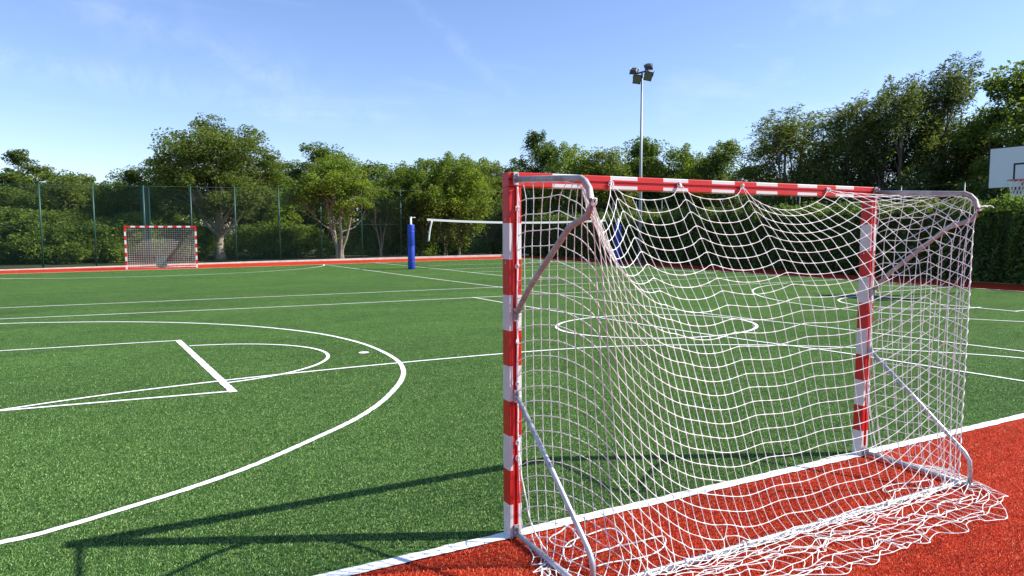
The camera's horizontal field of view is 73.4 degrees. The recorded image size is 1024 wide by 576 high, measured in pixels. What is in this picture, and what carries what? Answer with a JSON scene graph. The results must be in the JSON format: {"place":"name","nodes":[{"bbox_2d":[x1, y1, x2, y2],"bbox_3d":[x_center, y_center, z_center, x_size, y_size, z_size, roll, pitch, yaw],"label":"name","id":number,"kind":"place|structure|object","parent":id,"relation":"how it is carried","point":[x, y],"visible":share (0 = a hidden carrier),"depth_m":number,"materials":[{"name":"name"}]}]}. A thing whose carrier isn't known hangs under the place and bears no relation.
{"place":"outdoors","nodes":[
{"label":"outdoors","id":0,"kind":"place"},
{"bbox_2d":[155,254,166,266],"bbox_3d":[-17.914,-1.402,35.096,0.550,0.660,0.522,-3,5,-27],"label":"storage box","id":1,"kind":"object","parent":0,"point":[161,258],"visible":0.81,"depth_m":34.89,"materials":[{"name":"grey metal"}]},
{"bbox_2d":[0,233,1022,284],"bbox_3d":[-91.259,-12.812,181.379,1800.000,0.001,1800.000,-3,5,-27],"label":"ground","id":2,"kind":"structure","parent":0,"point":[209,260],"depth_m":43.06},
{"bbox_2d":[0,168,35,252],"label":"broadleaf tree","id":3,"kind":"object","parent":2,"relation":"on","point":[7,177],"visible":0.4,"depth_m":44.25,"materials":[{"name":"green plant"}]},
{"bbox_2d":[0,149,53,206],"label":"broadleaf tree","id":4,"kind":"object","parent":2,"relation":"on","point":[17,158],"visible":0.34,"depth_m":48.28,"materials":[{"name":"green plant"}]},
{"bbox_2d":[0,174,53,198],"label":"broadleaf tree","id":5,"kind":"object","parent":2,"relation":"on","point":[28,179],"depth_m":52.47,"materials":[{"name":"green plant"}]},
{"bbox_2d":[0,206,54,262],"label":"bush","id":6,"kind":"object","parent":2,"relation":"on","point":[6,243],"visible":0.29,"depth_m":40.34,"materials":[{"name":"green plant"}]},
{"bbox_2d":[6,208,110,263],"bbox_3d":[-27.046,-3.034,40.717,6.047,3.389,5.256,-2,5,-20],"label":"bush","id":7,"kind":"object","parent":2,"relation":"on","point":[54,224],"visible":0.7,"depth_m":39.81,"materials":[{"name":"green plant"}]},
{"bbox_2d":[24,169,101,253],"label":"broadleaf tree","id":8,"kind":"object","parent":2,"relation":"on","point":[47,176],"visible":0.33,"depth_m":43.15,"materials":[{"name":"green plant"}]},
{"bbox_2d":[54,170,101,210],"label":"broadleaf tree","id":9,"kind":"object","parent":2,"relation":"on","point":[87,179],"visible":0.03,"depth_m":51.17,"materials":[{"name":"green plant"}]},
{"bbox_2d":[56,216,134,262],"bbox_3d":[-25.317,-2.928,41.952,4.313,2.931,5.047,-3,6,-31],"label":"bush","id":10,"kind":"object","parent":2,"relation":"on","point":[102,258],"visible":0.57,"depth_m":40.87,"materials":[{"name":"green plant"}]},
{"bbox_2d":[63,180,132,219],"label":"broadleaf tree","id":11,"kind":"object","parent":2,"relation":"on","point":[103,194],"visible":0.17,"depth_m":45.03,"materials":[{"name":"green plant"}]},
{"bbox_2d":[100,180,137,207],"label":"broadleaf tree","id":12,"kind":"object","parent":2,"relation":"on","point":[116,184],"visible":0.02,"depth_m":53.86,"materials":[{"name":"green plant"}]},
{"bbox_2d":[84,164,165,224],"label":"broadleaf tree","id":13,"kind":"object","parent":2,"relation":"on","point":[133,175],"visible":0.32,"depth_m":44.84,"materials":[{"name":"green plant"}]},
{"bbox_2d":[96,211,173,261],"bbox_3d":[-23.612,-3.168,42.780,5.366,3.291,4.664,3,5,30],"label":"bush","id":14,"kind":"object","parent":2,"relation":"on","point":[133,222],"visible":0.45,"depth_m":42.12,"materials":[{"name":"green plant"}]},
{"bbox_2d":[140,187,152,262],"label":"steel column","id":15,"kind":"structure","parent":2,"relation":"on","point":[147,214],"depth_m":39.24,"materials":[{"name":"teal metal"}]},
{"bbox_2d":[135,157,210,226],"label":"broadleaf tree","id":16,"kind":"object","parent":2,"relation":"on","point":[169,216],"visible":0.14,"depth_m":50.38,"materials":[{"name":"green plant"}]},
{"bbox_2d":[133,221,219,260],"bbox_3d":[-21.413,-3.029,44.471,4.152,2.681,4.859,3,6,35],"label":"bush","id":17,"kind":"object","parent":2,"relation":"on","point":[205,249],"visible":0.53,"depth_m":43.77,"materials":[{"name":"green plant"}]},
{"bbox_2d":[178,226,231,258],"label":"bush","id":18,"kind":"object","parent":2,"relation":"on","point":[205,228],"visible":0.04,"depth_m":47.40,"materials":[{"name":"green plant"}]},
{"bbox_2d":[142,112,289,259],"bbox_3d":[-19.632,-6.651,45.904,9.308,9.758,9.530,-3,6,-32],"label":"oak tree","id":19,"kind":"object","parent":2,"relation":"on","point":[228,156],"visible":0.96,"depth_m":43.74,"materials":[{"name":"green plant"}]},
{"bbox_2d":[212,221,297,258],"bbox_3d":[-17.285,-3.355,47.994,4.923,2.735,5.761,3,5,30],"label":"bush","id":20,"kind":"object","parent":2,"relation":"on","point":[248,233],"visible":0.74,"depth_m":46.76,"materials":[{"name":"green plant"}]},
{"bbox_2d":[224,166,304,236],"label":"broadleaf tree","id":21,"kind":"object","parent":2,"relation":"on","point":[270,217],"visible":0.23,"depth_m":48.79,"materials":[{"name":"green plant"}]},
{"bbox_2d":[0,183,535,268],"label":"fence","id":22,"kind":"object","parent":2,"relation":"on","point":[192,229],"visible":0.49,"depth_m":39.02,"materials":[{"name":"green metal"}]},
{"bbox_2d":[256,158,315,253],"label":"broadleaf tree","id":23,"kind":"object","parent":2,"relation":"on","point":[289,171],"visible":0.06,"depth_m":52.81,"materials":[{"name":"green plant"}]},
{"bbox_2d":[258,224,344,257],"bbox_3d":[-15.417,-3.335,49.074,5.319,2.490,6.120,4,7,44],"label":"bush","id":24,"kind":"object","parent":2,"relation":"on","point":[302,228],"visible":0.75,"depth_m":48.14,"materials":[{"name":"green plant"}]},
{"bbox_2d":[289,141,359,249],"bbox_3d":[-14.559,-6.781,52.570,6.049,8.931,5.981,2,5,22],"label":"broadleaf tree","id":25,"kind":"object","parent":2,"relation":"on","point":[319,152],"visible":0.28,"depth_m":51.80,"materials":[{"name":"green plant"}]},
{"bbox_2d":[274,150,393,258],"bbox_3d":[-11.617,-5.359,44.837,6.724,7.244,7.524,1,5,11],"label":"multi stemmed tree","id":26,"kind":"object","parent":2,"relation":"on","point":[332,176],"visible":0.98,"depth_m":43.61,"materials":[{"name":"green plant"}]},
{"bbox_2d":[325,159,391,253],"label":"broadleaf tree","id":27,"kind":"object","parent":2,"relation":"on","point":[374,172],"visible":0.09,"depth_m":54.70,"materials":[{"name":"green plant"}]},
{"bbox_2d":[331,218,400,256],"bbox_3d":[-10.119,-3.669,49.911,4.663,3.030,5.456,0,5,8],"label":"bush","id":28,"kind":"object","parent":2,"relation":"on","point":[367,232],"visible":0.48,"depth_m":48.48,"materials":[{"name":"green plant"}]},
{"bbox_2d":[359,193,396,257],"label":"slim tree","id":29,"kind":"object","parent":2,"relation":"on","point":[375,220],"visible":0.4,"depth_m":46.93,"materials":[{"name":"green plant"}]},
{"bbox_2d":[364,165,429,256],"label":"broadleaf tree","id":30,"kind":"object","parent":2,"relation":"on","point":[385,177],"visible":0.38,"depth_m":47.59,"materials":[{"name":"green plant"}]},
{"bbox_2d":[364,215,440,256],"bbox_3d":[-7.911,-3.787,49.957,4.928,3.259,5.670,0,5,7],"label":"bush","id":31,"kind":"object","parent":2,"relation":"on","point":[430,246],"visible":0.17,"depth_m":49.22,"materials":[{"name":"green plant"}]},
{"bbox_2d":[383,162,425,247],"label":"broadleaf tree","id":32,"kind":"object","parent":2,"relation":"on","point":[395,168],"visible":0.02,"depth_m":55.96,"materials":[{"name":"green plant"}]},
{"bbox_2d":[381,158,452,254],"bbox_3d":[-6.479,-5.533,47.618,5.082,7.137,4.700,-1,5,-9],"label":"broadleaf tree","id":33,"kind":"object","parent":2,"relation":"on","point":[424,181],"visible":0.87,"depth_m":46.92,"materials":[{"name":"green plant"}]},
{"bbox_2d":[414,157,464,253],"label":"broadleaf tree","id":34,"kind":"object","parent":2,"relation":"on","point":[436,164],"depth_m":55.37,"materials":[{"name":"green plant"}]},
{"bbox_2d":[442,188,463,255],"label":"slim tree","id":35,"kind":"object","parent":2,"relation":"on","point":[445,252],"visible":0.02,"depth_m":50.05,"materials":[{"name":"brown plant"}]},
{"bbox_2d":[423,218,495,254],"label":"bush","id":36,"kind":"object","parent":2,"relation":"on","point":[484,237],"visible":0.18,"depth_m":53.35,"materials":[{"name":"green plant"}]},
{"bbox_2d":[431,151,496,255],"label":"broadleaf tree","id":37,"kind":"object","parent":2,"relation":"on","point":[461,169],"visible":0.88,"depth_m":47.74,"materials":[{"name":"green plant"}]},
{"bbox_2d":[466,157,501,252],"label":"broadleaf tree","id":38,"kind":"object","parent":2,"relation":"on","point":[481,160],"visible":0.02,"depth_m":59.04,"materials":[{"name":"green plant"}]},
{"bbox_2d":[466,161,503,254],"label":"broadleaf tree","id":39,"kind":"object","parent":2,"relation":"on","point":[494,181],"visible":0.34,"depth_m":53.87,"materials":[{"name":"green plant"}]},
{"bbox_2d":[470,215,502,253],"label":"bush","id":40,"kind":"object","parent":2,"relation":"on","point":[496,244],"visible":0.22,"depth_m":54.06,"materials":[{"name":"green plant"}]},
{"bbox_2d":[7,172,1009,256],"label":"wood","id":41,"kind":"object","parent":2,"relation":"on","point":[228,237],"visible":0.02,"depth_m":57.82,"materials":[{"name":"green plant"}]},
{"bbox_2d":[492,157,548,220],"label":"broadleaf tree","id":42,"kind":"object","parent":2,"relation":"on","point":[514,169],"visible":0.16,"depth_m":55.49,"materials":[{"name":"green plant"}]},
{"bbox_2d":[516,129,563,217],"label":"pointed tree","id":43,"kind":"object","parent":2,"relation":"on","point":[542,154],"visible":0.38,"depth_m":55.63,"materials":[{"name":"green plant"}]},
{"bbox_2d":[539,141,608,219],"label":"broadleaf tree","id":44,"kind":"object","parent":2,"relation":"on","point":[569,158],"visible":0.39,"depth_m":51.51,"materials":[{"name":"green plant"}]},
{"bbox_2d":[570,146,638,219],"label":"broadleaf tree","id":45,"kind":"object","parent":2,"relation":"on","point":[608,168],"visible":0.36,"depth_m":50.61,"materials":[{"name":"green plant"}]},
{"bbox_2d":[612,149,647,208],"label":"broadleaf tree","id":46,"kind":"object","parent":2,"relation":"on","point":[627,156],"visible":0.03,"depth_m":56.14,"materials":[{"name":"green plant"}]},
{"bbox_2d":[617,202,659,213],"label":"bush","id":47,"kind":"object","parent":2,"relation":"on","point":[638,207],"visible":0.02,"depth_m":52.91,"materials":[{"name":"green plant"}]},
{"bbox_2d":[622,136,672,218],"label":"broadleaf tree","id":48,"kind":"object","parent":2,"relation":"on","point":[649,152],"visible":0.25,"depth_m":54.49,"materials":[{"name":"green plant"}]},
{"bbox_2d":[646,142,711,218],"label":"broadleaf tree","id":49,"kind":"object","parent":2,"relation":"on","point":[684,158],"visible":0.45,"depth_m":52.76,"materials":[{"name":"green plant"}]},
{"bbox_2d":[672,154,717,210],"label":"broadleaf tree","id":50,"kind":"object","parent":2,"relation":"on","point":[696,160],"visible":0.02,"depth_m":54.62,"materials":[{"name":"green plant"}]},
{"bbox_2d":[695,138,747,214],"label":"pointed tree","id":51,"kind":"object","parent":2,"relation":"on","point":[718,161],"visible":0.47,"depth_m":50.78,"materials":[{"name":"green plant"}]},
{"bbox_2d":[738,165,771,214],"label":"broadleaf tree","id":52,"kind":"object","parent":2,"relation":"on","point":[748,196],"visible":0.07,"depth_m":49.39,"materials":[{"name":"green plant"}]},
{"bbox_2d":[521,188,1023,284],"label":"conifer hedge","id":53,"kind":"object","parent":2,"relation":"on","point":[998,247],"visible":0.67,"depth_m":29.08,"materials":[{"name":"green plant"}]},
{"bbox_2d":[538,182,1022,215],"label":"fence","id":54,"kind":"object","parent":2,"relation":"on","point":[551,207],"visible":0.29,"depth_m":33.01,"materials":[{"name":"green metal"}]},
{"bbox_2d":[722,102,842,215],"bbox_3d":[14.930,-5.461,36.773,8.121,8.626,6.349,-2,5,-23],"label":"feathery tree","id":55,"kind":"object","parent":2,"relation":"on","point":[784,135],"visible":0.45,"depth_m":35.84,"materials":[{"name":"green plant"}]},
{"bbox_2d":[798,89,913,214],"bbox_3d":[17.152,-5.321,34.771,5.475,8.685,5.578,0,5,6],"label":"feathery tree","id":56,"kind":"object","parent":2,"relation":"on","point":[839,130],"visible":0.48,"depth_m":33.54,"materials":[{"name":"green plant"}]},
{"bbox_2d":[838,70,956,213],"bbox_3d":[18.679,-5.651,33.209,4.929,9.594,6.305,4,7,44],"label":"feathery tree","id":57,"kind":"object","parent":2,"relation":"on","point":[906,107],"visible":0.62,"depth_m":32.21,"materials":[{"name":"green plant"}]},
{"bbox_2d":[889,50,1001,207],"bbox_3d":[21.296,-6.154,33.355,5.715,10.558,4.540,1,5,11],"label":"feathery tree","id":58,"kind":"object","parent":2,"relation":"on","point":[950,90],"visible":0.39,"depth_m":32.54,"materials":[{"name":"green plant"}]},
{"bbox_2d":[930,122,991,211],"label":"feathery tree","id":59,"kind":"object","parent":2,"relation":"on","point":[968,173],"visible":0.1,"depth_m":32.08,"materials":[{"name":"green plant"}]},
{"bbox_2d":[938,60,1023,211],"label":"broadleaf tree","id":60,"kind":"object","parent":2,"relation":"on","point":[1005,115],"visible":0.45,"depth_m":29.65,"materials":[{"name":"green plant"}]},
{"bbox_2d":[1004,142,1023,209],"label":"broadleaf tree","id":61,"kind":"object","parent":2,"relation":"on","point":[1016,192],"visible":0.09,"depth_m":27.01,"materials":[{"name":"green plant"}]},
{"bbox_2d":[0,258,1023,575],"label":"turf pitch","id":62,"kind":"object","parent":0,"point":[296,290],"visible":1,"depth_m":8.51,"materials":[{"name":"green plastic"}]},
{"bbox_2d":[407,217,414,268],"bbox_3d":[-4.720,-2.099,32.121,0.334,2.460,0.331,1,5,17],"label":"volleyball post","id":63,"kind":"object","parent":62,"relation":"on","point":[411,243],"visible":1,"depth_m":32.01,"materials":[{"name":"blue plastic"}]},
{"bbox_2d":[415,218,614,243],"bbox_3d":[0.445,-2.846,34.321,11.201,1.251,0.133,-2,5,-23],"label":"volleyball net","id":64,"kind":"object","parent":63,"relation":"attached to","point":[486,222],"visible":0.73,"depth_m":33.55,"materials":[{"name":"white fabric"}]},
{"bbox_2d":[0,258,1023,575],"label":"pitch markings","id":65,"kind":"object","parent":62,"relation":"on","point":[502,534],"visible":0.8,"depth_m":5.54,"materials":[{"name":"white paint"}]},
{"bbox_2d":[0,306,1023,575],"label":"green turf fibres","id":66,"kind":"object","parent":62,"relation":"on","point":[334,496],"visible":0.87,"depth_m":5.47,"materials":[{"name":"green plastic"}]},
{"bbox_2d":[614,218,620,263],"bbox_3d":[5.631,-2.493,36.565,0.334,2.460,0.331,1,5,17],"label":"volleyball post","id":67,"kind":"object","parent":62,"relation":"on","point":[618,235],"visible":0.74,"depth_m":36.44,"materials":[{"name":"blue plastic"}]},
{"bbox_2d":[0,256,1023,575],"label":"red surround","id":68,"kind":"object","parent":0,"point":[838,494],"visible":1,"depth_m":4.20,"materials":[{"name":"red rubber"}]},
{"bbox_2d":[124,226,197,268],"bbox_3d":[-17.355,-2.026,33.992,3.163,2.080,0.880,-3,5,-27],"label":"handball goal","id":69,"kind":"object","parent":68,"relation":"on","point":[170,247],"visible":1,"depth_m":33.93,"materials":[{"name":"red paint"}]},
{"bbox_2d":[0,254,528,270],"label":"kerb","id":70,"kind":"structure","parent":68,"relation":"on","point":[496,255],"depth_m":41.07,"materials":[{"name":"concrete"}]},
{"bbox_2d":[629,63,653,264],"bbox_3d":[6.771,-6.525,36.104,1.304,10.567,0.945,1,5,12],"label":"floodlight mast","id":71,"kind":"object","parent":68,"relation":"on","point":[639,79],"visible":0.99,"depth_m":35.88,"materials":[{"name":"grey metal"}]},
{"bbox_2d":[360,420,1023,575],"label":"red turf fibres","id":72,"kind":"object","parent":68,"relation":"on","point":[772,529],"visible":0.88,"depth_m":3.97,"materials":[{"name":"red plastic"}]},
{"bbox_2d":[502,172,1007,575],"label":"handball goal","id":73,"kind":"object","parent":68,"relation":"on","point":[514,301],"visible":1,"depth_m":4.02,"materials":[{"name":"white fabric"}]},
{"bbox_2d":[988,145,1023,196],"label":"basketball hoop","id":74,"kind":"object","parent":68,"relation":"on","point":[1006,167],"visible":1,"depth_m":18.32,"materials":[{"name":"grey"}]},
{"bbox_2d":[0,0,1023,233],"label":"sky","id":75,"kind":"structure","parent":0,"point":[85,85],"materials":[{"name":"blue"}]}
]}

